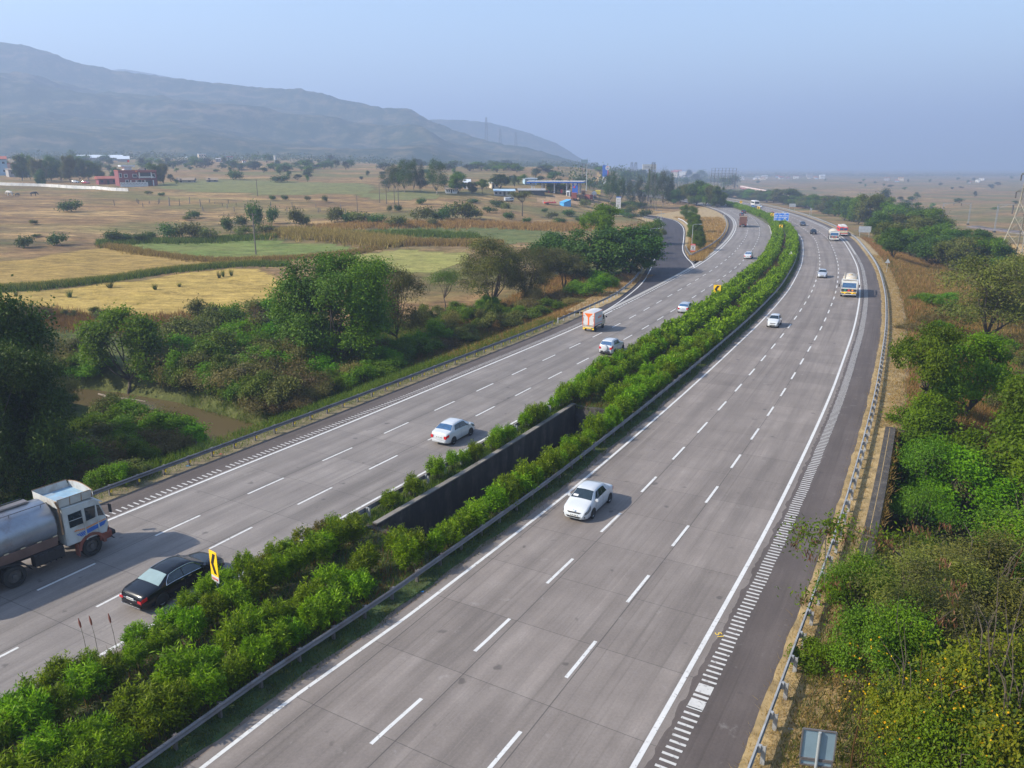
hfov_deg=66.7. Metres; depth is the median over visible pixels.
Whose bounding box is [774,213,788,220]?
direction sign
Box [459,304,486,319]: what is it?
bush
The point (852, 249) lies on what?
rumble strip
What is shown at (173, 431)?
bush
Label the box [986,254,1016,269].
tree
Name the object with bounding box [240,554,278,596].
median shrub
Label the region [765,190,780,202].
tree
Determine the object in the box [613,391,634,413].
median shrub
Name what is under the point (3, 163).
teal house
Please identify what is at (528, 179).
pale hall
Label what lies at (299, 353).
bush
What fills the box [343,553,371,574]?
median shrub
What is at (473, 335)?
bush
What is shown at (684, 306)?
car
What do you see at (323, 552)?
median shrub
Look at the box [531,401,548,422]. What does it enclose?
median shrub
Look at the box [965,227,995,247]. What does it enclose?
tree
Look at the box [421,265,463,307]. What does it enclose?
tree
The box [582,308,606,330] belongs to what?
delivery truck
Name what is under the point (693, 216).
tree
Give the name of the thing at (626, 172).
tree
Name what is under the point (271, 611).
median shrub
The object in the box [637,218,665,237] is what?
tree
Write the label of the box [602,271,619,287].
bush
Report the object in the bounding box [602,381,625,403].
median shrub
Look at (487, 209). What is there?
bush
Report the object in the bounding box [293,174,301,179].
tree
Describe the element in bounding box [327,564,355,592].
median shrub
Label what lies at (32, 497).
bush
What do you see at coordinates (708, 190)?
tree
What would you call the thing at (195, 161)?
tree
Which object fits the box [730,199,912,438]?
roadside verge
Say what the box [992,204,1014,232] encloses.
catenary mast
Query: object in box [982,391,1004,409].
bush
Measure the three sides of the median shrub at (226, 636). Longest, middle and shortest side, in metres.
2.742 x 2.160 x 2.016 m
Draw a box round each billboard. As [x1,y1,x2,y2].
[581,160,587,178]
[642,164,654,201]
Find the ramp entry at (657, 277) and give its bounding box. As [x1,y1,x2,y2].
[602,267,689,310]
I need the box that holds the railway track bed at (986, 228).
[967,226,1023,233]
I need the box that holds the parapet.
[858,426,895,562]
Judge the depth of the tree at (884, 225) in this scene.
214.29 m
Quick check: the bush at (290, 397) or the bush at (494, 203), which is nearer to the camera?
the bush at (290, 397)
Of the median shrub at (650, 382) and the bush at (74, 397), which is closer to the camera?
the median shrub at (650, 382)
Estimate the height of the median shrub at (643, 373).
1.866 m
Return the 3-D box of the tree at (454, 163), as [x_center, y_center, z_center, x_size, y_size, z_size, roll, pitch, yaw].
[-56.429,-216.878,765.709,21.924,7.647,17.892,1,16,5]
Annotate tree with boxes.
[0,274,67,452]
[0,336,81,502]
[9,154,29,180]
[21,152,32,179]
[26,156,48,178]
[33,168,46,183]
[41,155,59,181]
[53,159,69,179]
[57,154,76,182]
[64,301,173,393]
[67,150,77,154]
[71,156,85,180]
[78,158,97,179]
[91,165,105,175]
[93,156,107,162]
[94,162,103,169]
[102,159,112,164]
[103,164,111,170]
[108,167,119,175]
[136,158,145,163]
[145,162,160,181]
[157,163,168,182]
[166,174,175,181]
[167,161,177,167]
[188,158,204,166]
[194,162,212,168]
[202,157,214,164]
[225,159,238,167]
[228,161,236,170]
[235,163,244,169]
[244,200,265,227]
[247,299,265,325]
[248,160,259,169]
[255,247,404,357]
[259,154,273,161]
[266,163,279,170]
[274,164,292,170]
[275,167,282,173]
[276,163,297,168]
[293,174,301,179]
[299,160,315,166]
[302,171,311,176]
[320,161,331,167]
[324,154,333,160]
[331,159,340,166]
[341,161,349,168]
[346,159,354,166]
[375,162,391,169]
[376,262,435,338]
[378,165,395,190]
[388,161,401,189]
[394,158,413,191]
[407,157,418,192]
[413,158,423,165]
[415,162,427,188]
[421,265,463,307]
[424,155,450,194]
[446,171,467,192]
[448,160,464,166]
[448,233,535,299]
[461,164,475,170]
[466,181,477,192]
[473,162,489,170]
[476,179,488,193]
[488,161,501,165]
[488,173,509,188]
[491,164,502,172]
[497,162,510,170]
[499,159,513,162]
[502,243,556,297]
[507,191,533,215]
[510,164,523,172]
[510,174,517,186]
[514,176,524,183]
[524,229,588,276]
[531,168,541,176]
[532,246,595,288]
[545,164,552,170]
[546,185,552,192]
[547,171,560,179]
[554,226,651,276]
[578,202,623,232]
[590,224,670,272]
[594,166,602,171]
[602,169,619,201]
[615,176,626,199]
[616,171,632,177]
[621,216,652,239]
[622,175,630,183]
[624,177,636,203]
[633,172,648,201]
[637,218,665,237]
[644,170,658,202]
[653,166,675,206]
[665,171,674,191]
[666,189,681,203]
[675,186,686,202]
[680,178,689,183]
[680,183,696,204]
[681,204,696,219]
[683,179,706,205]
[684,169,692,176]
[686,220,705,237]
[687,209,703,226]
[690,172,703,179]
[691,231,707,248]
[695,184,712,205]
[697,169,706,177]
[703,185,720,206]
[710,184,726,207]
[717,176,731,188]
[722,189,733,196]
[727,174,740,187]
[732,190,742,197]
[736,189,751,198]
[740,188,761,199]
[749,190,763,199]
[755,189,771,202]
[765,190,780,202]
[769,187,801,204]
[778,188,806,204]
[784,195,801,206]
[795,194,810,207]
[802,193,821,209]
[809,194,829,208]
[813,197,840,211]
[821,197,842,215]
[828,198,852,220]
[838,198,853,221]
[844,193,867,224]
[852,190,889,222]
[863,212,892,234]
[870,201,909,222]
[870,219,908,244]
[871,196,897,210]
[876,226,911,257]
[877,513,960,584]
[879,187,893,197]
[881,388,969,448]
[883,313,972,393]
[884,225,937,256]
[885,475,968,539]
[886,430,951,490]
[886,437,1023,538]
[888,212,919,225]
[889,202,927,224]
[891,425,988,529]
[896,207,927,223]
[903,206,952,235]
[906,215,938,240]
[906,236,942,260]
[912,236,955,264]
[916,207,950,217]
[917,248,1023,333]
[918,330,1023,418]
[921,222,955,236]
[926,225,969,237]
[930,238,980,271]
[938,228,975,239]
[938,403,1023,506]
[939,216,960,229]
[950,235,992,265]
[953,198,964,202]
[961,235,1011,265]
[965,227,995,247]
[981,250,1023,316]
[983,243,1018,258]
[984,239,1018,252]
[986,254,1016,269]
[987,362,1023,446]
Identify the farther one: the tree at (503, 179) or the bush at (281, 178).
the bush at (281, 178)
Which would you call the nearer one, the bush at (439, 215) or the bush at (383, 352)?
the bush at (383, 352)
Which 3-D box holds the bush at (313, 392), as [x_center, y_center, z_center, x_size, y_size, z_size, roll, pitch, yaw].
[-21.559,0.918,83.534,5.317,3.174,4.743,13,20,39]
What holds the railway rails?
on the railway track bed at (986, 228)
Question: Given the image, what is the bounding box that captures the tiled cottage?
[444,186,457,193]
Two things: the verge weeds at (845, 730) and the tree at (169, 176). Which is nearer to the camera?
the verge weeds at (845, 730)
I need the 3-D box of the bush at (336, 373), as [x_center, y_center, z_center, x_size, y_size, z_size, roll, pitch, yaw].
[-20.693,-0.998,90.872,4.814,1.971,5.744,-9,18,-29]
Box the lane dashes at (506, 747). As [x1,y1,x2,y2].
[370,201,838,767]
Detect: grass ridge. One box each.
[0,259,291,292]
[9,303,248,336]
[94,241,386,261]
[95,232,276,247]
[352,227,482,238]
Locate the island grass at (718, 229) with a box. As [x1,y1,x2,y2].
[673,216,726,260]
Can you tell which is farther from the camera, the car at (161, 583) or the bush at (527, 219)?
the bush at (527, 219)
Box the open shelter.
[517,188,545,195]
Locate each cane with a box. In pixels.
[846,687,878,767]
[902,663,949,750]
[903,643,933,693]
[997,531,1023,613]
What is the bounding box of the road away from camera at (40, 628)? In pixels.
[0,192,771,697]
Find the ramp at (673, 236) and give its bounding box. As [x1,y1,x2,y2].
[619,214,695,270]
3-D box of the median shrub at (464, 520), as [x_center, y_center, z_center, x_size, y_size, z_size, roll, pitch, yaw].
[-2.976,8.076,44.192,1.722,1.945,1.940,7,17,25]
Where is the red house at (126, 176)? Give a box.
[113,160,157,186]
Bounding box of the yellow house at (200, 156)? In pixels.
[197,154,205,159]
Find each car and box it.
[119,551,224,609]
[431,417,474,444]
[563,480,612,519]
[599,337,623,353]
[677,302,691,312]
[744,251,753,258]
[767,313,781,327]
[810,229,816,233]
[817,269,827,277]
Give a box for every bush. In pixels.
[0,471,47,504]
[1,470,52,505]
[10,470,77,500]
[13,234,36,248]
[15,476,77,500]
[22,303,56,316]
[26,332,73,355]
[28,219,37,223]
[45,231,69,245]
[47,340,81,372]
[48,374,88,395]
[52,352,97,370]
[53,198,83,211]
[55,336,87,354]
[59,309,76,316]
[61,363,101,378]
[62,451,122,482]
[65,411,104,434]
[66,391,84,404]
[66,436,103,471]
[67,421,118,444]
[67,454,111,473]
[71,349,109,366]
[71,434,106,457]
[72,454,129,475]
[73,357,114,376]
[79,404,126,432]
[79,463,120,488]
[80,415,137,436]
[80,447,127,464]
[83,422,133,443]
[86,305,108,317]
[86,390,122,413]
[89,395,140,414]
[93,460,132,487]
[100,229,125,239]
[102,431,147,456]
[107,431,142,456]
[108,421,170,446]
[112,403,145,425]
[117,456,152,476]
[118,231,133,239]
[124,398,183,425]
[124,400,162,418]
[127,341,191,374]
[127,438,165,460]
[128,232,149,240]
[128,424,175,447]
[132,362,162,385]
[134,437,183,459]
[137,409,200,429]
[141,358,186,390]
[143,231,158,237]
[143,421,173,432]
[150,363,176,381]
[152,426,183,441]
[153,430,198,453]
[156,220,185,237]
[156,318,198,345]
[157,356,197,386]
[158,314,221,335]
[162,322,212,344]
[163,346,189,372]
[164,332,204,349]
[166,421,213,447]
[170,367,200,391]
[174,221,206,237]
[177,338,232,366]
[177,367,211,391]
[179,349,211,371]
[182,216,191,219]
[182,293,224,319]
[182,334,204,355]
[185,209,202,218]
[186,359,247,390]
[189,326,240,356]
[191,304,228,329]
[191,361,215,383]
[194,362,218,393]
[196,226,220,238]
[197,384,232,399]
[203,317,254,339]
[204,349,234,373]
[207,352,247,366]
[209,320,237,340]
[210,307,251,327]
[211,304,238,325]
[214,374,238,393]
[216,377,241,401]
[218,215,233,231]
[218,300,246,317]
[219,357,278,388]
[225,168,243,179]
[227,322,255,347]
[228,372,245,395]
[230,328,263,353]
[230,335,272,356]
[230,343,263,364]
[230,360,286,380]
[231,318,274,338]
[232,214,248,225]
[232,368,276,401]
[232,389,271,420]
[233,225,252,234]
[234,355,262,367]
[236,350,282,374]
[240,297,268,316]
[243,312,280,329]
[245,325,281,345]
[246,223,275,232]
[247,297,279,316]
[251,346,303,369]
[253,337,278,347]
[253,354,283,372]
[254,374,283,408]
[255,320,280,340]
[256,342,290,353]
[257,371,309,405]
[257,399,303,414]
[261,368,281,381]
[262,354,318,374]
[264,205,280,223]
[270,173,289,181]
[271,361,344,398]
[274,393,321,411]
[277,340,327,352]
[277,391,298,404]
[278,336,301,348]
[282,341,326,365]
[285,207,306,224]
[287,364,322,374]
[290,367,325,378]
[291,379,333,401]
[300,373,333,398]
[301,215,312,225]
[302,350,346,372]
[321,367,339,378]
[322,195,328,201]
[322,360,371,377]
[323,349,350,363]
[323,374,347,392]
[324,207,342,221]
[326,206,343,220]
[329,371,343,377]
[330,351,360,364]
[339,362,378,387]
[341,211,357,221]
[345,345,375,361]
[347,211,372,221]
[357,359,388,368]
[364,359,401,378]
[368,213,386,221]
[368,335,396,348]
[371,343,403,362]
[375,355,410,378]
[376,335,397,348]
[384,215,408,225]
[384,344,418,360]
[393,204,401,210]
[393,336,419,356]
[398,329,430,354]
[406,206,435,220]
[408,311,429,328]
[412,334,447,354]
[415,197,425,204]
[417,302,433,318]
[422,316,447,330]
[425,219,437,224]
[425,320,456,339]
[428,305,445,319]
[428,333,463,349]
[430,208,448,219]
[434,311,460,320]
[436,308,461,326]
[437,203,459,218]
[437,319,460,329]
[445,300,467,312]
[446,199,477,218]
[448,325,470,339]
[450,305,476,322]
[453,323,479,332]
[457,327,482,340]
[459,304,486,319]
[462,207,476,218]
[467,198,480,202]
[470,317,481,328]
[473,299,486,312]
[474,208,483,218]
[474,308,493,327]
[476,311,514,328]
[480,294,501,304]
[480,299,505,314]
[482,205,492,212]
[489,199,506,206]
[490,303,511,312]
[498,302,515,307]
[499,202,511,208]
[502,210,516,219]
[502,308,529,326]
[507,304,525,315]
[512,298,531,311]
[519,282,543,299]
[521,217,532,221]
[521,295,544,313]
[521,304,552,317]
[535,297,570,309]
[537,286,573,306]
[545,211,559,217]
[552,216,567,222]
[559,208,575,216]
[560,279,586,295]
[561,295,589,304]
[570,278,609,294]
[578,198,591,206]
[586,268,619,286]
[596,273,611,289]
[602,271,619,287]
[618,209,630,216]
[621,265,642,273]
[624,204,639,211]
[624,212,638,217]
[628,200,643,207]
[629,255,659,269]
[638,209,654,216]
[783,633,857,681]
[809,541,907,613]
[812,591,963,693]
[835,579,872,612]
[835,626,991,767]
[836,535,1013,647]
[864,669,1022,767]
[865,568,1023,691]
[880,509,1023,642]
[891,571,1023,766]
[892,321,926,330]
[907,291,932,301]
[913,310,951,322]
[922,294,953,309]
[926,634,1023,767]
[932,320,955,328]
[937,291,961,303]
[945,490,1023,599]
[948,572,1023,651]
[967,365,1023,392]
[969,612,1023,718]
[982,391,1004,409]
[988,331,1022,352]
[1002,345,1023,366]
[1014,367,1023,375]
[1015,330,1023,348]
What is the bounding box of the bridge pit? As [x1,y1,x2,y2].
[365,403,604,547]
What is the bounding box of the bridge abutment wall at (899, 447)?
[848,429,903,499]
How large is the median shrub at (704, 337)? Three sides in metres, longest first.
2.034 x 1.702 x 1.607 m
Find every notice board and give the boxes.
[616,197,620,208]
[691,244,694,251]
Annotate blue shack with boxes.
[559,199,570,206]
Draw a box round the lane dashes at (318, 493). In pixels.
[0,209,759,656]
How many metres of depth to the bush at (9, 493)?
55.89 m
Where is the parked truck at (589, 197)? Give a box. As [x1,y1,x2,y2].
[584,195,593,200]
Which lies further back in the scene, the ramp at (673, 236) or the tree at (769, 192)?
the tree at (769, 192)
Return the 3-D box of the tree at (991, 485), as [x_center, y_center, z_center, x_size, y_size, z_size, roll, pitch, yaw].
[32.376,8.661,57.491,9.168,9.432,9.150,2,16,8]
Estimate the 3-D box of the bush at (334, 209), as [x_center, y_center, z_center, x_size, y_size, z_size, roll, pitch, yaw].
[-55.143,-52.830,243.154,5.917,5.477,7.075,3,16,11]
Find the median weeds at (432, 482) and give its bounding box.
[0,248,789,767]
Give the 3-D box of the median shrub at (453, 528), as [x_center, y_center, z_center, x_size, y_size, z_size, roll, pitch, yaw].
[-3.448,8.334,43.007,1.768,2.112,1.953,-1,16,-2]
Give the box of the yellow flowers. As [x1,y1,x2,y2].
[831,636,1018,755]
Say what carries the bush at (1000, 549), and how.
on the ground at (78, 254)
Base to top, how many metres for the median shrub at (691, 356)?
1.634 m
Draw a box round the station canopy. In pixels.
[526,181,585,192]
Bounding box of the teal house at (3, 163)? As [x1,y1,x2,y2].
[0,156,7,174]
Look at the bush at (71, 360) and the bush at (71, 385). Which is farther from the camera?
the bush at (71, 360)
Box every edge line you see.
[36,225,770,690]
[108,201,735,520]
[199,234,803,767]
[603,197,734,312]
[603,214,694,311]
[630,201,859,767]
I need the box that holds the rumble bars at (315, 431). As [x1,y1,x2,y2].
[105,323,581,516]
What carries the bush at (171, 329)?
on the ground at (78, 254)
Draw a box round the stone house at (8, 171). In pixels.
[4,168,28,176]
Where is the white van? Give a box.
[504,197,513,201]
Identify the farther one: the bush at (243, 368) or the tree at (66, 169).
the tree at (66, 169)
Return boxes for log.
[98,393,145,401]
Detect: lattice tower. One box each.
[647,162,656,209]
[1002,173,1023,253]
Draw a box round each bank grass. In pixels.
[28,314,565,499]
[350,272,651,376]
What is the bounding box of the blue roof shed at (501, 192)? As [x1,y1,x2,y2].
[493,189,515,197]
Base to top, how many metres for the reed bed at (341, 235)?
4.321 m
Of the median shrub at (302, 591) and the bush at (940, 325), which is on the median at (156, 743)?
the median shrub at (302, 591)
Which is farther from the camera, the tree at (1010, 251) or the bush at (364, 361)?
the tree at (1010, 251)
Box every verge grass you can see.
[32,319,564,498]
[730,254,906,767]
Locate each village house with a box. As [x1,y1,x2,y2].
[671,171,678,176]
[806,173,812,177]
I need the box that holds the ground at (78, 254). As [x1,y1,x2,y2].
[0,156,1023,767]
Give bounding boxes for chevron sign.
[209,549,219,587]
[713,285,720,291]
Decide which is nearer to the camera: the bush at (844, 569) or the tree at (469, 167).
the bush at (844, 569)
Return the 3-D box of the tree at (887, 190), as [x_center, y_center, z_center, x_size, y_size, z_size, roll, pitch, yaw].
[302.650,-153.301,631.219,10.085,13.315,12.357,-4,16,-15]
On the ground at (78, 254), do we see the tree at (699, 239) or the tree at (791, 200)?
the tree at (791, 200)
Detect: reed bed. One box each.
[258,224,412,248]
[307,217,595,232]
[402,236,506,247]
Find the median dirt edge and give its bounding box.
[175,237,800,767]
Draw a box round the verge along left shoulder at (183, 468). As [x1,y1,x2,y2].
[93,314,581,503]
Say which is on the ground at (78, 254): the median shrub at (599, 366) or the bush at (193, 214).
the bush at (193, 214)
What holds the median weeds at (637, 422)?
on the median at (156, 743)
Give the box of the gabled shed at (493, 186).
[489,181,498,188]
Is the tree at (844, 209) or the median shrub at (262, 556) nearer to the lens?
the median shrub at (262, 556)
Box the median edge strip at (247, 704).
[143,190,799,767]
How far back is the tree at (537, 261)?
133.04 m
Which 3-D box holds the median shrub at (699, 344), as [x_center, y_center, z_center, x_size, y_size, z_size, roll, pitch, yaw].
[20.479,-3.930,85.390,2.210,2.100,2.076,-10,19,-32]
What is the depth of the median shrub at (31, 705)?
28.10 m
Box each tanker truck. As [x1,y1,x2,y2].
[0,479,115,587]
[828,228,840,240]
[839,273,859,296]
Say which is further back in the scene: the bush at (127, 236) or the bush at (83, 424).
the bush at (127, 236)
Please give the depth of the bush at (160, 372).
90.58 m
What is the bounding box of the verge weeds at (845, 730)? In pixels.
[771,523,925,767]
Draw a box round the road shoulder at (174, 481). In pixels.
[100,193,734,518]
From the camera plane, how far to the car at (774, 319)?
102.86 m
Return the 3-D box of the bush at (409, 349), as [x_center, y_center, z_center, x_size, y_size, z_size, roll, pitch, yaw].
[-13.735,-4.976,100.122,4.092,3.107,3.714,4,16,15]
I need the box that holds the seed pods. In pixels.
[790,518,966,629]
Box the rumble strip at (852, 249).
[726,199,855,253]
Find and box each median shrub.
[0,679,57,739]
[0,689,17,708]
[0,709,22,757]
[0,740,53,767]
[13,720,72,767]
[15,667,51,693]
[26,761,47,767]
[39,680,81,724]
[42,747,88,767]
[43,649,83,687]
[57,653,114,703]
[58,711,106,766]
[59,726,123,767]
[76,645,98,665]
[82,707,122,737]
[93,647,130,690]
[101,673,166,732]
[105,718,147,767]
[118,619,152,647]
[121,637,156,671]
[128,683,191,744]
[143,667,176,690]
[144,617,180,656]
[149,636,209,695]
[152,604,183,627]
[153,675,203,724]
[171,603,207,643]
[173,586,200,612]
[186,656,228,713]
[192,571,218,601]
[197,590,229,628]
[197,638,225,671]
[208,563,240,588]
[208,606,258,656]
[214,577,255,614]
[215,645,253,689]
[227,549,256,579]
[229,574,261,601]
[231,601,267,633]
[234,631,276,675]
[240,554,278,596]
[252,614,296,660]
[255,551,271,564]
[258,596,295,628]
[259,536,290,558]
[270,551,295,585]
[275,614,309,646]
[276,536,295,549]
[279,539,310,574]
[283,596,301,620]
[289,523,313,546]
[294,576,327,603]
[295,595,331,636]
[302,530,332,567]
[303,525,341,555]
[305,581,358,625]
[309,518,327,532]
[310,562,345,591]
[321,514,350,551]
[322,510,341,527]
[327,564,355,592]
[337,514,372,543]
[342,567,379,600]
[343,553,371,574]
[346,510,362,522]
[350,539,380,572]
[378,487,402,507]
[381,523,411,551]
[387,531,424,572]
[402,470,422,496]
[403,525,433,561]
[423,454,447,479]
[425,525,447,556]
[436,517,464,547]
[444,449,460,468]
[447,508,476,536]
[457,448,472,462]
[457,498,490,530]
[467,438,485,460]
[470,497,488,518]
[481,479,509,515]
[485,431,503,451]
[489,473,518,509]
[490,424,506,445]
[497,471,524,503]
[503,421,516,440]
[510,469,538,495]
[511,458,540,491]
[516,410,533,428]
[524,401,541,423]
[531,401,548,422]
[534,456,554,478]
[534,465,544,484]
[537,445,565,475]
[540,402,549,415]
[547,395,560,409]
[551,448,571,465]
[553,386,571,407]
[556,381,577,400]
[558,435,583,460]
[560,440,582,460]
[567,378,579,396]
[571,371,588,383]
[571,431,589,452]
[573,369,592,380]
[573,380,591,401]
[579,411,606,439]
[581,427,598,444]
[584,360,604,374]
[585,364,599,378]
[585,375,599,398]
[590,378,602,396]
[592,413,608,435]
[593,354,611,367]
[596,371,611,390]
[598,365,618,382]
[599,353,616,365]
[599,378,605,390]
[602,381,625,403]
[602,404,622,429]
[604,415,616,432]
[605,365,619,383]
[608,395,632,417]
[611,403,626,424]
[612,351,623,363]
[612,365,624,380]
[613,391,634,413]
[614,348,629,360]
[615,364,627,375]
[616,362,629,373]
[617,358,632,369]
[620,382,631,388]
[620,385,643,403]
[623,373,638,385]
[625,343,640,354]
[626,354,640,371]
[628,398,639,413]
[630,372,644,384]
[631,386,643,401]
[632,333,650,345]
[632,354,643,366]
[634,351,644,362]
[634,382,647,402]
[635,340,645,347]
[635,370,651,378]
[638,347,650,357]
[638,360,654,376]
[639,381,651,399]
[640,374,657,396]
[641,342,655,356]
[641,351,649,362]
[646,342,660,356]
[647,335,663,354]
[649,328,661,338]
[652,326,664,338]
[652,356,670,367]
[652,371,667,386]
[652,380,663,393]
[654,365,662,373]
[658,336,667,350]
[658,369,671,377]
[658,371,671,383]
[660,361,676,377]
[662,333,675,345]
[666,332,678,345]
[666,345,682,354]
[666,354,684,373]
[669,351,679,355]
[670,354,685,370]
[676,351,691,368]
[679,338,691,349]
[682,352,694,364]
[684,337,693,344]
[686,349,697,358]
[689,339,708,355]
[691,346,701,358]
[692,328,705,336]
[700,334,713,342]
[702,338,712,349]
[703,341,709,350]
[705,331,719,345]
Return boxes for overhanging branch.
[774,508,904,615]
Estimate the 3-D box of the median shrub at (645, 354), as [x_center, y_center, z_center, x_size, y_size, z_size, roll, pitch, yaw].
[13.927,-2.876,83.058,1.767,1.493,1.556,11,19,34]
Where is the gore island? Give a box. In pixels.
[652,207,728,255]
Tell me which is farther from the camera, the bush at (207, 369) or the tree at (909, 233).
the tree at (909, 233)
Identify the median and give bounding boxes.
[0,530,447,767]
[569,192,786,412]
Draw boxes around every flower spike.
[78,618,86,652]
[89,616,98,653]
[108,613,117,652]
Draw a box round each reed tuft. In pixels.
[65,290,72,297]
[101,280,113,287]
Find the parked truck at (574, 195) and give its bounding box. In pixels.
[571,193,577,199]
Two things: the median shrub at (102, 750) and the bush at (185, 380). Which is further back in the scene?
the bush at (185, 380)
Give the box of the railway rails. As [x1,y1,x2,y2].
[972,225,1023,231]
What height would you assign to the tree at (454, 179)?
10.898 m
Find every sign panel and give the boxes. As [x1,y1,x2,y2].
[799,727,837,767]
[858,226,871,236]
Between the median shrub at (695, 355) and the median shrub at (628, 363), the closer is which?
the median shrub at (628, 363)
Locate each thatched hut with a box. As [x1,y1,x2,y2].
[176,178,196,182]
[206,178,217,181]
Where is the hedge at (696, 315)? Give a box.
[631,189,798,341]
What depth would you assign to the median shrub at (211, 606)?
35.44 m
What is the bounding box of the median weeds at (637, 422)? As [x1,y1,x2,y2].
[127,242,800,767]
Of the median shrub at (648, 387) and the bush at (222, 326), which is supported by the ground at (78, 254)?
the bush at (222, 326)
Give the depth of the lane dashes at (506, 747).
38.51 m
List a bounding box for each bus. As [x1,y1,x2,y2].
[751,200,759,205]
[837,224,847,235]
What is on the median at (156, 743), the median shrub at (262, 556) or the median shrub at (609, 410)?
the median shrub at (262, 556)
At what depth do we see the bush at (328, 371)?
88.74 m
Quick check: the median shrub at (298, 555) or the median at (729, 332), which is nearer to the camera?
the median shrub at (298, 555)
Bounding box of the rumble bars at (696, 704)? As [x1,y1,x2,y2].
[654,255,867,767]
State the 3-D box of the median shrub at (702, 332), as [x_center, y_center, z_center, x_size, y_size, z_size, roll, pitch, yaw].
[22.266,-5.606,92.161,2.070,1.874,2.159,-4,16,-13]
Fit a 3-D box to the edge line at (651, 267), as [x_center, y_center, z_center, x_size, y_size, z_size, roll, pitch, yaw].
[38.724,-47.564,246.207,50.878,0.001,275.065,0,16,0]
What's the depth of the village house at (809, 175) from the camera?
2115.34 m
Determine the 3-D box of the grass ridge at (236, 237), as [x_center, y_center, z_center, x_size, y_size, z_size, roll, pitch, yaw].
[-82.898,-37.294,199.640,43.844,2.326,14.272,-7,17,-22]
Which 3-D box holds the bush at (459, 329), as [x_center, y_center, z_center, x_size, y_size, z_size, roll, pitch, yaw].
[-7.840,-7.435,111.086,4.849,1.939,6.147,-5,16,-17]
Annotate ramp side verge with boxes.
[566,215,651,311]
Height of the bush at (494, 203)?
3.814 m
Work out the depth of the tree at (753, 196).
670.35 m
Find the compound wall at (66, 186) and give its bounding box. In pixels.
[0,182,128,190]
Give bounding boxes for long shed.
[76,155,122,160]
[116,156,129,161]
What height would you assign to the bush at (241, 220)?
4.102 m
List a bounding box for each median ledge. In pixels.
[360,405,564,524]
[444,415,627,548]
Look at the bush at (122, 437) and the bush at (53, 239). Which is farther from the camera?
the bush at (53, 239)
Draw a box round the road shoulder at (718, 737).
[644,199,881,767]
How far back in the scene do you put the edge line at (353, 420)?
62.47 m
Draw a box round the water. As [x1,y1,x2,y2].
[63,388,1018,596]
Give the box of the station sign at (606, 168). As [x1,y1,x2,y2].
[602,165,609,183]
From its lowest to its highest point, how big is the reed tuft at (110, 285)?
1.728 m
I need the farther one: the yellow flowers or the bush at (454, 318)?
the bush at (454, 318)
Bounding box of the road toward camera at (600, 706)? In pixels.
[186,200,862,767]
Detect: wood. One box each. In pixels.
[6,150,647,176]
[539,158,746,194]
[705,171,1023,177]
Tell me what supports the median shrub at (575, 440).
on the median ledge at (489, 512)
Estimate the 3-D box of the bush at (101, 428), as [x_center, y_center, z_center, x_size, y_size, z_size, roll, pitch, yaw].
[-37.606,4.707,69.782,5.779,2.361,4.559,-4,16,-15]
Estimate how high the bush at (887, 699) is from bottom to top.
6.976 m
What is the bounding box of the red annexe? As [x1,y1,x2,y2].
[94,176,114,184]
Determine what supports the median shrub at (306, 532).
on the median at (156, 743)
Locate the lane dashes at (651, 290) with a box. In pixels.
[614,269,691,309]
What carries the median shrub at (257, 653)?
on the median at (156, 743)
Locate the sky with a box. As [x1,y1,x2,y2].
[0,0,1023,167]
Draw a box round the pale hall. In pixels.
[523,178,536,184]
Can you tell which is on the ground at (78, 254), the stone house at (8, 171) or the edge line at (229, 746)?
the stone house at (8, 171)
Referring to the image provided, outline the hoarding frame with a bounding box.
[710,168,736,191]
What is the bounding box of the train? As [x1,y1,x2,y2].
[740,186,809,203]
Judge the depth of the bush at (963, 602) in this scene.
30.68 m
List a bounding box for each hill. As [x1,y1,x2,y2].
[0,42,632,171]
[113,69,171,77]
[430,119,592,164]
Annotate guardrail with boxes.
[93,320,554,495]
[129,256,796,767]
[287,395,570,551]
[557,216,653,323]
[663,191,887,767]
[691,215,726,254]
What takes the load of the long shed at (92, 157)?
on the ground at (78, 254)
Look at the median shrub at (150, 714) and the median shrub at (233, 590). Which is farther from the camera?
the median shrub at (233, 590)
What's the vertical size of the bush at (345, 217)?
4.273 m
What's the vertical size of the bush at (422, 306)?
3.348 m
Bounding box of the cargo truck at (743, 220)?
[739,215,747,226]
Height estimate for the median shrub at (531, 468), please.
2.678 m
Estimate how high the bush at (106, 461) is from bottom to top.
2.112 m
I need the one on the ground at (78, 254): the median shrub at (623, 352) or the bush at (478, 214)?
the bush at (478, 214)
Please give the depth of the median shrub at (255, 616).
33.65 m
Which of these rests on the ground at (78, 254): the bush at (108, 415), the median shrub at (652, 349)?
the bush at (108, 415)
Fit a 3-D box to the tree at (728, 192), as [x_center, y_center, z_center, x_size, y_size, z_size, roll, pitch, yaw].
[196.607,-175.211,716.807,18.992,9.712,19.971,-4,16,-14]
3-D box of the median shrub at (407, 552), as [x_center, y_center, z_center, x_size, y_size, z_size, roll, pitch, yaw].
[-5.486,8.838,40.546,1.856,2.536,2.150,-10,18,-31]
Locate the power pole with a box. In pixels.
[249,213,256,253]
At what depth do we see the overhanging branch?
29.87 m

